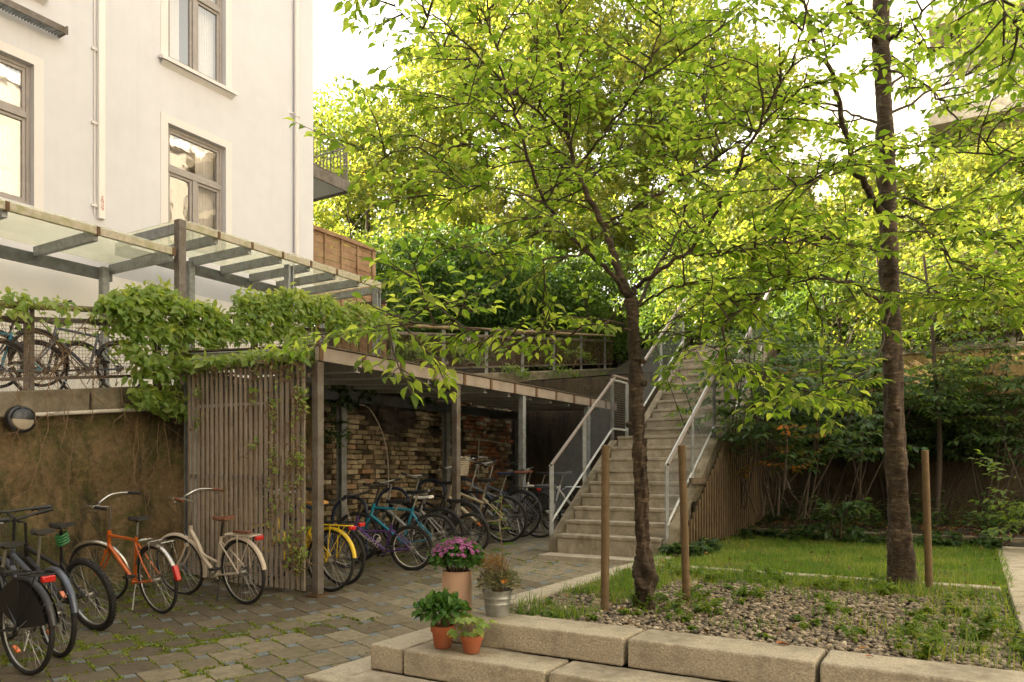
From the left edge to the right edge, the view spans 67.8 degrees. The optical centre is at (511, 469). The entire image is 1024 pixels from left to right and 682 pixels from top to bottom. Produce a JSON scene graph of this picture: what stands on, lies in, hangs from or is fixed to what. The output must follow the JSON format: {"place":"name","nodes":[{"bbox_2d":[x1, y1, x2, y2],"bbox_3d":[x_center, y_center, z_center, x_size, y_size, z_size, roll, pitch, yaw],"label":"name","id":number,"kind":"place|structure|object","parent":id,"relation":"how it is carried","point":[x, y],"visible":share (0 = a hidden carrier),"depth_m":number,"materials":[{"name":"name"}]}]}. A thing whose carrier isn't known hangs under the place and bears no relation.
{"place":"outdoors","nodes":[
{"label":"outdoors","id":0,"kind":"place"},
{"bbox_2d":[0,513,731,681],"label":"paving","id":1,"kind":"structure","parent":0,"point":[338,647],"depth_m":7.16,"materials":[{"name":"grey stone"}]},
{"bbox_2d":[0,517,58,674],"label":"bicycle","id":2,"kind":"object","parent":1,"relation":"on","point":[27,601],"visible":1,"depth_m":5.43,"materials":[{"name":"metal"}]},
{"bbox_2d":[0,504,78,657],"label":"bicycle","id":3,"kind":"object","parent":1,"relation":"on","point":[64,579],"visible":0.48,"depth_m":6.03,"materials":[{"name":"rubber"}]},
{"bbox_2d":[0,507,116,630],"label":"bicycle","id":4,"kind":"object","parent":1,"relation":"on","point":[30,562],"visible":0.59,"depth_m":6.90,"materials":[{"name":"metal"}]},
{"bbox_2d":[69,491,180,613],"bbox_3d":[-3.922,0.840,7.869,1.753,1.186,0.597,0,7,35],"label":"bicycle","id":5,"kind":"object","parent":1,"relation":"on","point":[135,577],"visible":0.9,"depth_m":7.73,"materials":[{"name":"metal"}]},
{"bbox_2d":[155,488,266,604],"bbox_3d":[-3.231,0.809,8.195,1.768,1.186,0.611,0,6,33],"label":"bicycle","id":6,"kind":"object","parent":1,"relation":"on","point":[219,570],"visible":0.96,"depth_m":8.06,"materials":[{"name":"metal"}]},
{"bbox_2d":[0,542,580,681],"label":"joint moss","id":7,"kind":"object","parent":1,"relation":"on","point":[141,643],"visible":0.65,"depth_m":6.62,"materials":[{"name":"green plant"}]},
{"bbox_2d":[243,485,356,591],"bbox_3d":[-2.465,0.764,8.718,1.775,1.172,0.613,0,-2,29],"label":"bicycle","id":8,"kind":"object","parent":1,"relation":"on","point":[343,535],"visible":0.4,"depth_m":8.46,"materials":[{"name":"metal"}]},
{"bbox_2d":[324,490,432,570],"bbox_3d":[-1.690,0.768,9.546,1.498,0.972,0.634,0,4,16],"label":"bicycle","id":9,"kind":"object","parent":1,"relation":"on","point":[361,533],"visible":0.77,"depth_m":9.48,"materials":[{"name":"purple metal"}]},
{"bbox_2d":[333,483,457,564],"bbox_3d":[-1.524,0.697,9.904,1.732,1.042,0.634,0,-3,14],"label":"bicycle","id":10,"kind":"object","parent":1,"relation":"on","point":[372,518],"visible":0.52,"depth_m":9.86,"materials":[{"name":"metal"}]},
{"bbox_2d":[184,344,617,597],"bbox_3d":[-0.998,-0.053,12.225,2.360,2.834,8.105,0,0,31],"label":"bicycle shelter","id":11,"kind":"object","parent":1,"relation":"on","point":[333,366],"visible":0.69,"depth_m":10.66,"materials":[{"name":"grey wood"}]},
{"bbox_2d":[183,355,311,590],"bbox_3d":[-3.075,0.032,8.781,2.060,2.544,0.140,0,0,31],"label":"slatted screen","id":12,"kind":"object","parent":11,"relation":"attached to","point":[245,476],"visible":0.74,"depth_m":8.71,"materials":[{"name":"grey wood"}]},
{"bbox_2d":[176,344,315,382],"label":"screen creeper","id":13,"kind":"object","parent":12,"relation":"hanging from","point":[225,359],"visible":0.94,"depth_m":8.59,"materials":[{"name":"green plant"}]},
{"bbox_2d":[190,355,318,580],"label":"screen creeper","id":14,"kind":"object","parent":12,"relation":"attached to","point":[296,552],"visible":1,"depth_m":8.27,"materials":[{"name":"green plant"}]},
{"bbox_2d":[359,478,465,553],"bbox_3d":[-1.420,0.652,10.375,1.742,1.042,0.634,0,5,24],"label":"bicycle","id":15,"kind":"object","parent":1,"relation":"on","point":[389,514],"visible":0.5,"depth_m":10.28,"materials":[{"name":"metal"}]},
{"bbox_2d":[439,455,542,536],"bbox_3d":[-0.341,0.388,11.546,1.775,1.222,0.613,0,-2,26],"label":"bicycle","id":16,"kind":"object","parent":1,"relation":"on","point":[495,516],"visible":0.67,"depth_m":11.40,"materials":[{"name":"metal"}]},
{"bbox_2d":[549,344,774,556],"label":"staircase","id":17,"kind":"structure","parent":1,"relation":"on","point":[577,529],"depth_m":10.61,"materials":[{"name":"beige concrete"}]},
{"bbox_2d":[549,374,628,537],"bbox_3d":[1.199,-0.245,11.168,0.086,2.448,2.744,0,0,31],"label":"stair railing","id":18,"kind":"object","parent":17,"relation":"attached to","point":[584,468],"visible":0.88,"depth_m":10.95,"materials":[{"name":"grey metal"}]},
{"bbox_2d":[664,369,726,543],"bbox_3d":[2.560,-0.245,10.346,0.086,2.448,2.744,0,0,31],"label":"stair railing","id":19,"kind":"object","parent":17,"relation":"attached to","point":[690,421],"visible":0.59,"depth_m":10.09,"materials":[{"name":"grey metal"}]},
{"bbox_2d":[515,341,1023,522],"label":"back wall","id":20,"kind":"structure","parent":1,"relation":"on","point":[548,434],"depth_m":13.28,"materials":[{"name":"paint"}]},
{"bbox_2d":[314,305,640,371],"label":"hill terrace","id":21,"kind":"structure","parent":0,"point":[466,369],"depth_m":22.58,"materials":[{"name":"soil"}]},
{"bbox_2d":[313,73,440,256],"bbox_3d":[-5.495,-9.146,28.987,5.982,10.469,7.138,0,0,-40],"label":"hill tree","id":22,"kind":"object","parent":21,"relation":"on","point":[327,217],"visible":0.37,"depth_m":27.63,"materials":[{"name":"green plant"}]},
{"bbox_2d":[325,56,502,235],"bbox_3d":[-3.963,-10.487,31.032,7.465,11.709,7.395,0,0,0],"label":"hill tree","id":23,"kind":"object","parent":21,"relation":"on","point":[408,107],"visible":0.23,"depth_m":29.43,"materials":[{"name":"green plant"}]},
{"bbox_2d":[348,220,483,365],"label":"hill bush","id":24,"kind":"object","parent":21,"relation":"on","point":[436,272],"visible":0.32,"depth_m":19.70,"materials":[{"name":"green plant"}]},
{"bbox_2d":[358,175,521,357],"bbox_3d":[-2.101,-6.534,24.930,5.265,6.152,5.547,0,0,12],"label":"hill bush","id":25,"kind":"object","parent":21,"relation":"on","point":[384,213],"visible":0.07,"depth_m":23.91,"materials":[{"name":"green plant"}]},
{"bbox_2d":[386,221,541,366],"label":"hill bush","id":26,"kind":"object","parent":21,"relation":"on","point":[482,280],"visible":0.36,"depth_m":20.57,"materials":[{"name":"green plant"}]},
{"bbox_2d":[390,0,578,339],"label":"hill tree","id":27,"kind":"object","parent":21,"relation":"on","point":[446,14],"visible":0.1,"depth_m":31.12,"materials":[{"name":"green plant"}]},
{"bbox_2d":[435,159,590,346],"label":"hill bush","id":28,"kind":"object","parent":21,"relation":"on","point":[493,205],"visible":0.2,"depth_m":25.04,"materials":[{"name":"green plant"}]},
{"bbox_2d":[440,223,598,363],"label":"hill bush","id":29,"kind":"object","parent":21,"relation":"on","point":[515,294],"visible":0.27,"depth_m":21.01,"materials":[{"name":"green plant"}]},
{"bbox_2d":[427,0,636,324],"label":"hill tree","id":30,"kind":"object","parent":21,"relation":"on","point":[547,10],"visible":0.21,"depth_m":28.81,"materials":[{"name":"green plant"}]},
{"bbox_2d":[481,242,661,370],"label":"hill bush","id":31,"kind":"object","parent":21,"relation":"on","point":[601,311],"visible":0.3,"depth_m":21.70,"materials":[{"name":"green plant"}]},
{"bbox_2d":[505,164,637,300],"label":"hill bush","id":32,"kind":"object","parent":21,"relation":"on","point":[610,201],"visible":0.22,"depth_m":24.95,"materials":[{"name":"green plant"}]},
{"bbox_2d":[483,0,702,326],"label":"hill tree","id":33,"kind":"object","parent":21,"relation":"on","point":[601,93],"visible":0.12,"depth_m":28.29,"materials":[{"name":"green plant"}]},
{"bbox_2d":[531,242,675,368],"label":"hill bush","id":34,"kind":"object","parent":21,"relation":"on","point":[622,337],"visible":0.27,"depth_m":23.18,"materials":[{"name":"green plant"}]},
{"bbox_2d":[580,209,684,352],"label":"hill bush","id":35,"kind":"object","parent":21,"relation":"on","point":[643,231],"visible":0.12,"depth_m":25.37,"materials":[{"name":"green plant"}]},
{"bbox_2d":[540,0,770,312],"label":"hill tree","id":36,"kind":"object","parent":21,"relation":"on","point":[631,37],"visible":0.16,"depth_m":27.45,"materials":[{"name":"green plant"}]},
{"bbox_2d":[313,0,753,325],"label":"sky","id":37,"kind":"structure","parent":0,"point":[336,53],"materials":[{"name":"white"}]},
{"bbox_2d":[509,568,1023,671],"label":"gravel bed ground","id":38,"kind":"structure","parent":0,"point":[863,617],"depth_m":5.29,"materials":[{"name":"grey gravel"}]},
{"bbox_2d":[438,609,642,665],"bbox_3d":[0.150,1.085,5.034,1.399,0.174,0.349,0,0,31],"label":"granite step","id":39,"kind":"object","parent":38,"relation":"on","point":[585,641],"visible":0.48,"depth_m":4.81,"materials":[{"name":"beige stone"}]},
{"bbox_2d":[427,535,486,613],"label":"potted plant","id":40,"kind":"object","parent":39,"relation":"on","point":[456,551],"visible":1,"depth_m":5.30,"materials":[{"name":"pink plant"}]},
{"bbox_2d":[476,496,521,617],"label":"potted plant","id":41,"kind":"object","parent":39,"relation":"on","point":[496,593],"visible":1,"depth_m":5.20,"materials":[{"name":"green plant"}]},
{"bbox_2d":[263,0,903,608],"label":"slim cherry tree","id":42,"kind":"object","parent":38,"relation":"on","point":[645,574],"visible":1,"depth_m":5.20,"materials":[{"name":"green plant"}]},
{"bbox_2d":[601,445,608,610],"bbox_3d":[0.682,0.438,5.590,0.063,1.245,0.062,0,0,0],"label":"wooden stake","id":43,"kind":"object","parent":38,"relation":"on","point":[604,527],"visible":0.85,"depth_m":5.56,"materials":[{"name":"brown wood"}]},
{"bbox_2d":[678,445,690,604],"bbox_3d":[1.326,0.434,5.860,0.098,1.254,0.062,0,0,0],"label":"wooden stake","id":44,"kind":"object","parent":38,"relation":"on","point":[685,564],"visible":0.85,"depth_m":5.83,"materials":[{"name":"brown wood"}]},
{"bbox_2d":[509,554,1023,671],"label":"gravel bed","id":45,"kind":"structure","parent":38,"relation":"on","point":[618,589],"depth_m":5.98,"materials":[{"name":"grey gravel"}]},
{"bbox_2d":[542,559,1023,660],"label":"weeds","id":46,"kind":"object","parent":38,"relation":"on","point":[990,618],"visible":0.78,"depth_m":5.38,"materials":[{"name":"green plant"}]},
{"bbox_2d":[641,0,1023,587],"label":"thick cherry tree","id":47,"kind":"object","parent":38,"relation":"on","point":[901,554],"visible":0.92,"depth_m":5.58,"materials":[{"name":"green plant"}]},
{"bbox_2d":[533,593,1006,681],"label":"ground","id":48,"kind":"structure","parent":0,"point":[623,666],"depth_m":6.79,"materials":[{"name":"grey concrete"}]},
{"bbox_2d":[0,0,349,391],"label":"apartment building","id":49,"kind":"structure","parent":48,"relation":"on","point":[204,98],"depth_m":12.25,"materials":[{"name":"paint"}]},
{"bbox_2d":[0,40,43,222],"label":"window","id":50,"kind":"structure","parent":49,"relation":"in","point":[14,75],"depth_m":10.62,"materials":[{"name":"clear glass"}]},
{"bbox_2d":[91,0,105,219],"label":"cable cover","id":51,"kind":"object","parent":49,"relation":"attached to","point":[100,123],"visible":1,"depth_m":11.37,"materials":[{"name":"white"}]},
{"bbox_2d":[161,112,231,264],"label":"window","id":52,"kind":"structure","parent":49,"relation":"in","point":[188,186],"depth_m":13.30,"materials":[{"name":"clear glass"}]},
{"bbox_2d":[158,0,237,99],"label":"window","id":53,"kind":"structure","parent":49,"relation":"in","point":[186,25],"depth_m":13.20,"materials":[{"name":"clear glass"}]},
{"bbox_2d":[313,225,375,325],"bbox_3d":[-3.592,-3.470,16.094,0.100,2.940,2.050,0,0,31],"label":"woven fence","id":54,"kind":"object","parent":49,"relation":"attached to","point":[325,237],"visible":0.45,"depth_m":16.06,"materials":[{"name":"brown wood"}]},
{"bbox_2d":[0,368,615,592],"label":"retaining wall","id":55,"kind":"structure","parent":48,"relation":"on","point":[91,480],"depth_m":8.85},
{"bbox_2d":[0,323,182,549],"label":"dry stems","id":56,"kind":"object","parent":55,"relation":"attached to","point":[19,385],"visible":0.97,"depth_m":8.29,"materials":[{"name":"brown plant"}]},
{"bbox_2d":[0,302,614,390],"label":"fence","id":57,"kind":"object","parent":55,"relation":"on","point":[31,353],"visible":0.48,"depth_m":9.46,"materials":[{"name":"brown metal"}]},
{"bbox_2d":[0,286,118,409],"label":"fence creeper","id":58,"kind":"object","parent":57,"relation":"attached to","point":[22,306],"visible":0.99,"depth_m":8.09,"materials":[{"name":"green plant"}]},
{"bbox_2d":[92,275,231,423],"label":"fence creeper","id":59,"kind":"object","parent":57,"relation":"attached to","point":[149,306],"visible":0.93,"depth_m":8.98,"materials":[{"name":"green plant"}]},
{"bbox_2d":[188,282,346,348],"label":"fence creeper","id":60,"kind":"object","parent":57,"relation":"attached to","point":[275,309],"visible":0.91,"depth_m":10.46,"materials":[{"name":"green plant"}]},
{"bbox_2d":[324,299,401,356],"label":"fence creeper","id":61,"kind":"object","parent":57,"relation":"attached to","point":[353,311],"visible":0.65,"depth_m":11.90,"materials":[{"name":"green plant"}]},
{"bbox_2d":[304,655,403,681],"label":"granite step","id":62,"kind":"object","parent":48,"relation":"on","point":[346,670],"visible":0.26,"depth_m":5.09,"materials":[{"name":"beige stone"}]},
{"bbox_2d":[371,627,461,673],"bbox_3d":[-0.580,1.255,5.489,0.279,0.174,1.004,0,0,31],"label":"granite step","id":63,"kind":"object","parent":62,"relation":"on","point":[387,654],"visible":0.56,"depth_m":5.10,"materials":[{"name":"beige stone"}]},
{"bbox_2d":[324,393,514,534],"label":"brick wall","id":64,"kind":"structure","parent":48,"relation":"on","point":[413,439],"depth_m":13.47,"materials":[{"name":"brown brick"}]},
{"bbox_2d":[529,294,1023,380],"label":"hill","id":65,"kind":"structure","parent":0,"point":[623,369],"depth_m":20.08,"materials":[{"name":"green plant"}]},
{"bbox_2d":[601,222,746,369],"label":"slope shrub","id":66,"kind":"object","parent":65,"relation":"on","point":[645,325],"visible":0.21,"depth_m":18.95,"materials":[{"name":"green plant"}]},
{"bbox_2d":[604,0,815,236],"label":"hill tree","id":67,"kind":"object","parent":65,"relation":"on","point":[642,172],"visible":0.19,"depth_m":26.25,"materials":[{"name":"green plant"}]},
{"bbox_2d":[645,139,805,335],"bbox_3d":[5.923,-6.260,21.674,5.206,5.478,4.861,0,0,-41],"label":"slope shrub","id":68,"kind":"object","parent":65,"relation":"on","point":[740,212],"visible":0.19,"depth_m":20.71,"materials":[{"name":"green plant"}]},
{"bbox_2d":[653,213,820,342],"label":"slope shrub","id":69,"kind":"object","parent":65,"relation":"on","point":[702,266],"visible":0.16,"depth_m":17.42,"materials":[{"name":"green plant"}]},
{"bbox_2d":[677,252,857,357],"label":"slope shrub","id":70,"kind":"object","parent":65,"relation":"on","point":[758,289],"visible":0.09,"depth_m":16.47,"materials":[{"name":"green plant"}]},
{"bbox_2d":[743,242,923,356],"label":"wall top shrub","id":71,"kind":"object","parent":65,"relation":"on","point":[801,294],"visible":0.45,"depth_m":13.83,"materials":[{"name":"green plant"}]},
{"bbox_2d":[754,0,940,218],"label":"background house","id":72,"kind":"structure","parent":65,"relation":"on","point":[861,102],"depth_m":36.70,"materials":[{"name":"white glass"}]},
{"bbox_2d":[804,140,982,261],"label":"slope shrub","id":73,"kind":"object","parent":65,"relation":"on","point":[851,182],"visible":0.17,"depth_m":21.06,"materials":[{"name":"green plant"}]},
{"bbox_2d":[818,222,1010,352],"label":"wall top shrub","id":74,"kind":"object","parent":65,"relation":"on","point":[902,285],"visible":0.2,"depth_m":13.06,"materials":[{"name":"green plant"}]},
{"bbox_2d":[853,147,1023,246],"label":"slope shrub","id":75,"kind":"object","parent":65,"relation":"on","point":[976,167],"visible":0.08,"depth_m":20.38,"materials":[{"name":"green plant"}]},
{"bbox_2d":[899,224,1023,363],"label":"sapling","id":76,"kind":"object","parent":65,"relation":"on","point":[1002,329],"visible":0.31,"depth_m":12.37,"materials":[{"name":"green plant"}]},
{"bbox_2d":[911,201,1023,343],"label":"wall top shrub","id":77,"kind":"object","parent":65,"relation":"on","point":[996,226],"visible":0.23,"depth_m":12.57,"materials":[{"name":"green plant"}]},
{"bbox_2d":[928,0,1023,205],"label":"balcony house","id":78,"kind":"structure","parent":65,"relation":"on","point":[941,123],"depth_m":24.55,"materials":[{"name":"beige paint"}]},
{"bbox_2d":[620,532,1014,592],"bbox_3d":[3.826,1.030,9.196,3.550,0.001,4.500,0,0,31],"label":"lawn ground","id":79,"kind":"structure","parent":0,"point":[860,563],"depth_m":8.39,"materials":[{"name":"green plant"}]},
{"bbox_2d":[658,490,1023,558],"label":"ground cover","id":80,"kind":"object","parent":79,"relation":"on","point":[697,547],"visible":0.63,"depth_m":10.87,"materials":[{"name":"green plant"}]},
{"bbox_2d":[688,515,1023,546],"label":"shrub bed ground","id":81,"kind":"structure","parent":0,"point":[881,529],"depth_m":11.47,"materials":[{"name":"soil"}]},
{"bbox_2d":[688,350,776,543],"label":"slat cladding","id":82,"kind":"structure","parent":81,"relation":"on","point":[718,513],"depth_m":10.96,"materials":[{"name":"brown wood"}]},
{"bbox_2d":[651,312,821,508],"bbox_3d":[3.425,-0.955,11.829,2.666,3.100,1.892,0,0,0],"label":"shade shrub","id":83,"kind":"object","parent":81,"relation":"on","point":[668,384],"visible":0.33,"depth_m":11.71,"materials":[{"name":"green plant"}]},
{"bbox_2d":[663,321,872,515],"bbox_3d":[3.307,-0.722,10.836,2.318,2.736,2.743,0,0,-30],"label":"shade shrub","id":84,"kind":"object","parent":81,"relation":"on","point":[764,429],"visible":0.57,"depth_m":10.59,"materials":[{"name":"green plant"}]},
{"bbox_2d":[664,312,882,508],"bbox_3d":[4.529,-0.967,12.757,3.314,3.218,2.569,0,0,-26],"label":"shade shrub","id":85,"kind":"object","parent":81,"relation":"on","point":[774,499],"visible":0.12,"depth_m":12.37,"materials":[{"name":"green plant"}]},
{"bbox_2d":[682,309,927,518],"bbox_3d":[4.305,-0.841,10.803,2.656,3.094,3.104,0,0,-24],"label":"shade shrub","id":86,"kind":"object","parent":81,"relation":"on","point":[816,428],"visible":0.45,"depth_m":10.68,"materials":[{"name":"green plant"}]},
{"bbox_2d":[798,495,875,538],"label":"shade shrub","id":87,"kind":"object","parent":81,"relation":"on","point":[852,506],"visible":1,"depth_m":10.33,"materials":[{"name":"green plant"}]},
{"bbox_2d":[771,305,919,514],"bbox_3d":[5.435,-0.984,12.980,2.529,3.497,3.016,0,0,38],"label":"shade shrub","id":88,"kind":"object","parent":81,"relation":"on","point":[826,486],"visible":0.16,"depth_m":12.77,"materials":[{"name":"green plant"}]},
{"bbox_2d":[799,326,996,518],"bbox_3d":[5.855,-0.712,11.883,2.797,2.949,2.581,0,0,0],"label":"shade shrub","id":89,"kind":"object","parent":81,"relation":"on","point":[878,408],"visible":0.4,"depth_m":11.68,"materials":[{"name":"green plant"}]},
{"bbox_2d":[802,360,1023,514],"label":"shade shrub","id":90,"kind":"object","parent":81,"relation":"on","point":[910,434],"visible":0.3,"depth_m":11.89,"materials":[{"name":"green plant"}]},
{"bbox_2d":[828,242,1023,523],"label":"sapling","id":91,"kind":"object","parent":81,"relation":"on","point":[976,324],"visible":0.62,"depth_m":11.41,"materials":[{"name":"green plant"}]},
{"bbox_2d":[883,332,1023,514],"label":"shade shrub","id":92,"kind":"object","parent":81,"relation":"on","point":[970,449],"visible":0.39,"depth_m":11.67,"materials":[{"name":"green plant"}]},
{"bbox_2d":[911,332,1023,514],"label":"shade shrub","id":93,"kind":"object","parent":81,"relation":"on","point":[1018,426],"visible":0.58,"depth_m":11.41,"materials":[{"name":"green plant"}]},
{"bbox_2d":[968,440,1023,546],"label":"shade shrub","id":94,"kind":"object","parent":81,"relation":"on","point":[1018,510],"visible":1,"depth_m":9.24,"materials":[{"name":"green plant"}]},
{"bbox_2d":[998,545,1023,641],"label":"side path","id":95,"kind":"structure","parent":0,"point":[1014,555],"depth_m":7.14,"materials":[{"name":"beige concrete"}]},
{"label":"upper walkway","id":96,"kind":"structure","parent":0,"visible":0},
{"bbox_2d":[7,300,143,386],"bbox_3d":[-5.486,-1.535,9.718,0.634,1.055,1.776,-3,-2,30],"label":"bicycle","id":97,"kind":"object","parent":96,"relation":"on","point":[99,351],"visible":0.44,"depth_m":9.63,"materials":[{"name":"metal"}]},
{"bbox_2d":[0,200,175,387],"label":"glass canopy","id":98,"kind":"object","parent":96,"relation":"on","point":[38,256],"visible":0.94,"depth_m":10.00,"materials":[{"name":"metal"}]},
{"bbox_2d":[115,219,383,384],"bbox_3d":[-4.070,-2.225,12.505,1.550,2.386,4.230,0,0,31],"label":"glass canopy","id":99,"kind":"object","parent":96,"relation":"on","point":[185,272],"visible":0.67,"depth_m":12.05,"materials":[{"name":"metal"}]},
{"label":"forecourt ground","id":100,"kind":"structure","parent":0,"visible":0},
{"bbox_2d":[336,670,436,681],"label":"granite step","id":101,"kind":"object","parent":100,"relation":"on","point":[372,676],"visible":1,"depth_m":4.88,"materials":[{"name":"beige stone"}]},
{"bbox_2d":[404,641,568,681],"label":"granite step","id":102,"kind":"object","parent":101,"relation":"on","point":[453,663],"visible":0.81,"depth_m":4.74,"materials":[{"name":"beige stone"}]},
{"bbox_2d":[411,587,471,648],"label":"potted plant","id":103,"kind":"object","parent":102,"relation":"on","point":[445,604],"visible":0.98,"depth_m":4.94,"materials":[{"name":"plant"}]},
{"bbox_3d":[0.562,1.418,3.912,1.284,0.170,0.485,0,0,31],"label":"granite step","id":104,"kind":"object","parent":100,"relation":"on","visible":0},
{"bbox_2d":[549,661,717,681],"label":"granite step","id":105,"kind":"object","parent":104,"relation":"on","point":[575,671],"visible":1,"depth_m":4.36,"materials":[{"name":"beige stone"}]},
{"bbox_2d":[628,629,825,681],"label":"granite step","id":106,"kind":"object","parent":105,"relation":"on","point":[717,658],"visible":0.87,"depth_m":4.27,"materials":[{"name":"beige stone"}]},
{"bbox_3d":[2.228,1.253,3.383,2.084,0.170,0.329,0,0,31],"label":"granite step","id":107,"kind":"object","parent":104,"relation":"on","visible":0},
{"bbox_2d":[820,650,1023,681],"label":"granite step","id":108,"kind":"object","parent":107,"relation":"on","point":[839,666],"visible":1,"depth_m":3.85,"materials":[{"name":"beige stone"}]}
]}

